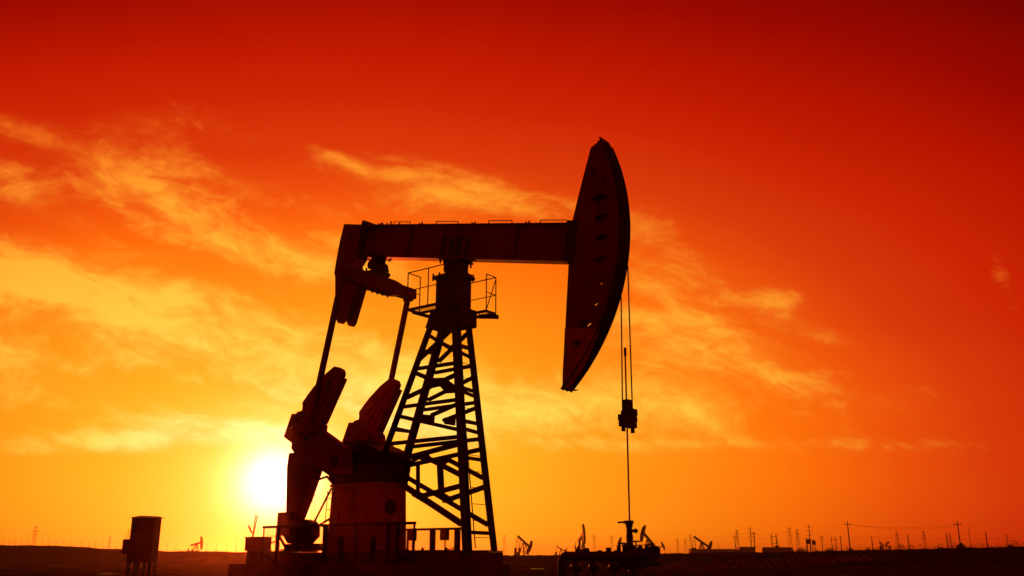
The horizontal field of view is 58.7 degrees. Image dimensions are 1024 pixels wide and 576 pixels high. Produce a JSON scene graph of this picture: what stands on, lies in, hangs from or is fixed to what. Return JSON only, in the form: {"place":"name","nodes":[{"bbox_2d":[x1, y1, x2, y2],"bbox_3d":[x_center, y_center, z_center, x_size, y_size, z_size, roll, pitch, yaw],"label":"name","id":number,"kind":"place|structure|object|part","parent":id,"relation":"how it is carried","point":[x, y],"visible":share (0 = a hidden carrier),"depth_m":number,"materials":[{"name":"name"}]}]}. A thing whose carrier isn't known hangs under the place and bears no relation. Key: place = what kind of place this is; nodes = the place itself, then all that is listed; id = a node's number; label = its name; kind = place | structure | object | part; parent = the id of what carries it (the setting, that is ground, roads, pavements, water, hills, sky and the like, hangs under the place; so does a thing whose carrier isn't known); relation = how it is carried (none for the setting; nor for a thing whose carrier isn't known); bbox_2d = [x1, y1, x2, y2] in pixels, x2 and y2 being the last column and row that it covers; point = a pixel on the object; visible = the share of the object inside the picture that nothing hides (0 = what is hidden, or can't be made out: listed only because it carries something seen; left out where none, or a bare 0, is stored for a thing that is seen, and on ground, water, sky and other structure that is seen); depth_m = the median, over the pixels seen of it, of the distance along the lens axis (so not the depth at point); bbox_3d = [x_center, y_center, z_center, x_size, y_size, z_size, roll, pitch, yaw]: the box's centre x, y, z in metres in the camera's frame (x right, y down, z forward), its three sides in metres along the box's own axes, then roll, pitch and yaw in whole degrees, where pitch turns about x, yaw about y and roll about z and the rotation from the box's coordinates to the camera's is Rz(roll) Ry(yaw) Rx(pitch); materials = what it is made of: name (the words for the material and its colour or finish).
{"place":"outdoors","nodes":[
{"label":"outdoors","id":0,"kind":"place"},
{"bbox_2d":[0,545,246,563],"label":"embankment","id":1,"kind":"structure","parent":0,"point":[23,554],"depth_m":119.64,"materials":[{"name":"soil"}]},
{"bbox_2d":[31,526,38,544],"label":"transmission pylon","id":2,"kind":"object","parent":1,"relation":"on","point":[36,527],"visible":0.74,"depth_m":1153.15,"materials":[{"name":"brown metal"}]},
{"bbox_2d":[337,536,344,563],"bbox_3d":[-4.462,6.823,23.710,0.144,0.692,0.144,-12,-20,35],"label":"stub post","id":3,"kind":"object","parent":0,"point":[340,550],"visible":1,"depth_m":23.67,"materials":[{"name":"metal"}]},
{"bbox_2d":[0,563,1023,575],"bbox_3d":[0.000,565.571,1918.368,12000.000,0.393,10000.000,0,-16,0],"label":"ground","id":4,"kind":"structure","parent":0,"point":[103,569],"depth_m":62.99,"materials":[{"name":"soil"}]},
{"bbox_2d":[121,516,162,575],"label":"control cabinet","id":5,"kind":"object","parent":4,"relation":"on","point":[141,544],"visible":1,"depth_m":23.85,"materials":[{"name":"metal"}]},
{"bbox_3d":[-9.713,6.583,23.830,0.534,1.015,0.048,-2,-16,6],"label":"door","id":6,"kind":"part","parent":5,"relation":"part of","materials":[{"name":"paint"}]},
{"bbox_2d":[187,536,202,550],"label":"pump jack","id":7,"kind":"object","parent":4,"relation":"on","point":[200,543],"visible":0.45,"depth_m":322.05,"materials":[{"name":"metal"}]},
{"bbox_2d":[247,513,257,536],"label":"crane","id":8,"kind":"object","parent":4,"relation":"on","point":[253,532],"visible":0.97,"depth_m":145.11,"materials":[{"name":"metal"}]},
{"bbox_2d":[228,547,509,575],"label":"concrete foundation","id":9,"kind":"object","parent":4,"relation":"on","point":[445,562],"visible":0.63,"depth_m":23.43,"materials":[{"name":"concrete"}]},
{"bbox_2d":[244,537,290,562],"bbox_3d":[-6.982,7.457,25.939,1.586,0.730,0.430,-12,-20,35],"label":"junction box","id":10,"kind":"object","parent":9,"relation":"on","point":[253,547],"visible":0.84,"depth_m":25.92,"materials":[{"name":"red paint"}]},
{"bbox_2d":[261,552,288,563],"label":"access steps","id":11,"kind":"structure","parent":9,"relation":"on","point":[268,558],"depth_m":25.35,"materials":[{"name":"metal"}]},
{"bbox_2d":[261,521,415,564],"bbox_3d":[-4.739,6.777,24.136,5.872,1.022,0.100,-12,-20,35],"label":"guard rail","id":12,"kind":"object","parent":9,"relation":"on","point":[324,545],"visible":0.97,"depth_m":24.09,"materials":[{"name":"metal"}]},
{"bbox_2d":[369,536,376,563],"bbox_3d":[-3.515,6.628,23.023,0.132,0.679,0.132,-12,-20,35],"label":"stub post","id":13,"kind":"object","parent":9,"relation":"on","point":[372,549],"visible":1,"depth_m":22.99,"materials":[{"name":"metal"}]},
{"bbox_2d":[382,550,418,563],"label":"access steps","id":14,"kind":"structure","parent":9,"relation":"on","point":[400,555],"depth_m":22.68,"materials":[{"name":"metal"}]},
{"bbox_2d":[406,527,461,549],"bbox_3d":[-2.396,8.040,26.796,2.661,1.904,0.265,-12,-20,35],"label":"guard rail","id":15,"kind":"object","parent":9,"relation":"on","point":[444,534],"visible":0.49,"depth_m":26.90,"materials":[{"name":"metal"}]},
{"bbox_2d":[277,137,637,551],"bbox_3d":[-1.686,1.995,25.697,11.564,10.475,3.150,-12,-20,35],"label":"pump jack","id":16,"kind":"object","parent":9,"relation":"on","point":[365,465],"visible":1,"depth_m":25.60,"materials":[{"name":"black paint"}]},
{"bbox_2d":[624,348,629,519],"bbox_3d":[2.752,3.470,21.705,0.098,4.182,0.067,-12,-20,35],"label":"polished rod","id":17,"kind":"object","parent":16,"relation":"hanging from","point":[625,354],"visible":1,"depth_m":21.60,"materials":[{"name":"metal"}]},
{"bbox_2d":[514,535,532,555],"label":"pump jack","id":18,"kind":"object","parent":4,"relation":"on","point":[529,546],"visible":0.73,"depth_m":278.05,"materials":[{"name":"black metal"}]},
{"bbox_2d":[554,546,566,554],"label":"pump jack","id":19,"kind":"object","parent":4,"relation":"on","point":[561,549],"visible":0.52,"depth_m":543.67,"materials":[{"name":"brown metal"}]},
{"bbox_2d":[574,524,585,550],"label":"pump jack","id":20,"kind":"object","parent":4,"relation":"on","point":[583,537],"visible":0.52,"depth_m":256.18,"materials":[{"name":"black metal"}]},
{"bbox_2d":[557,543,659,575],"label":"pipe manifold","id":21,"kind":"object","parent":4,"relation":"on","point":[652,553],"visible":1,"depth_m":20.68,"materials":[{"name":"metal"}]},
{"bbox_2d":[615,520,660,575],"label":"wellhead","id":22,"kind":"object","parent":4,"relation":"on","point":[631,567],"visible":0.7,"depth_m":20.79,"materials":[{"name":"metal"}]},
{"bbox_2d":[640,525,659,547],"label":"pump jack","id":23,"kind":"object","parent":4,"relation":"on","point":[643,534],"visible":0.32,"depth_m":262.24,"materials":[{"name":"black metal"}]},
{"bbox_2d":[691,536,711,552],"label":"pump jack","id":24,"kind":"object","parent":4,"relation":"on","point":[707,550],"visible":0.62,"depth_m":328.18,"materials":[{"name":"black metal"}]},
{"bbox_2d":[688,549,738,552],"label":"shed","id":25,"kind":"structure","parent":4,"relation":"on","point":[723,550],"depth_m":384.26,"materials":[{"name":"metal"}]},
{"bbox_2d":[735,547,755,552],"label":"shed","id":26,"kind":"structure","parent":4,"relation":"on","point":[745,549],"depth_m":382.50,"materials":[{"name":"metal"}]},
{"bbox_2d":[770,534,777,546],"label":"pole frame","id":27,"kind":"object","parent":4,"relation":"on","point":[771,536],"visible":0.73,"depth_m":385.93,"materials":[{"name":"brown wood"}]},
{"bbox_2d":[761,546,793,552],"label":"storage tank","id":28,"kind":"object","parent":4,"relation":"on","point":[775,549],"visible":0.5,"depth_m":382.68,"materials":[{"name":"brown metal"}]},
{"bbox_2d":[844,521,850,548],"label":"utility pole","id":29,"kind":"object","parent":4,"relation":"on","point":[847,524],"visible":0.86,"depth_m":272.31,"materials":[{"name":"brown wood"}]},
{"bbox_2d":[792,547,945,551],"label":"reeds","id":30,"kind":"object","parent":4,"relation":"on","point":[798,549],"visible":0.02,"depth_m":336.22,"materials":[{"name":"black plant"}]},
{"bbox_2d":[954,521,960,542],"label":"utility pole","id":31,"kind":"object","parent":4,"relation":"on","point":[957,524],"visible":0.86,"depth_m":272.59,"materials":[{"name":"brown wood"}]},
{"bbox_2d":[957,543,965,547],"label":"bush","id":32,"kind":"object","parent":4,"relation":"on","point":[959,545],"visible":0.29,"depth_m":269.10,"materials":[{"name":"brown plant"}]},
{"bbox_2d":[0,0,1023,555],"label":"sky","id":33,"kind":"structure","parent":0,"point":[826,197],"materials":[{"name":"orange"}]},
{"bbox_2d":[503,546,1023,565],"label":"embankment","id":34,"kind":"structure","parent":0,"point":[972,556],"depth_m":102.84,"materials":[{"name":"soil"}]},
{"bbox_2d":[801,540,1023,551],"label":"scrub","id":35,"kind":"object","parent":34,"relation":"on","point":[1017,544],"visible":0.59,"depth_m":113.52,"materials":[{"name":"black plant"}]}
]}

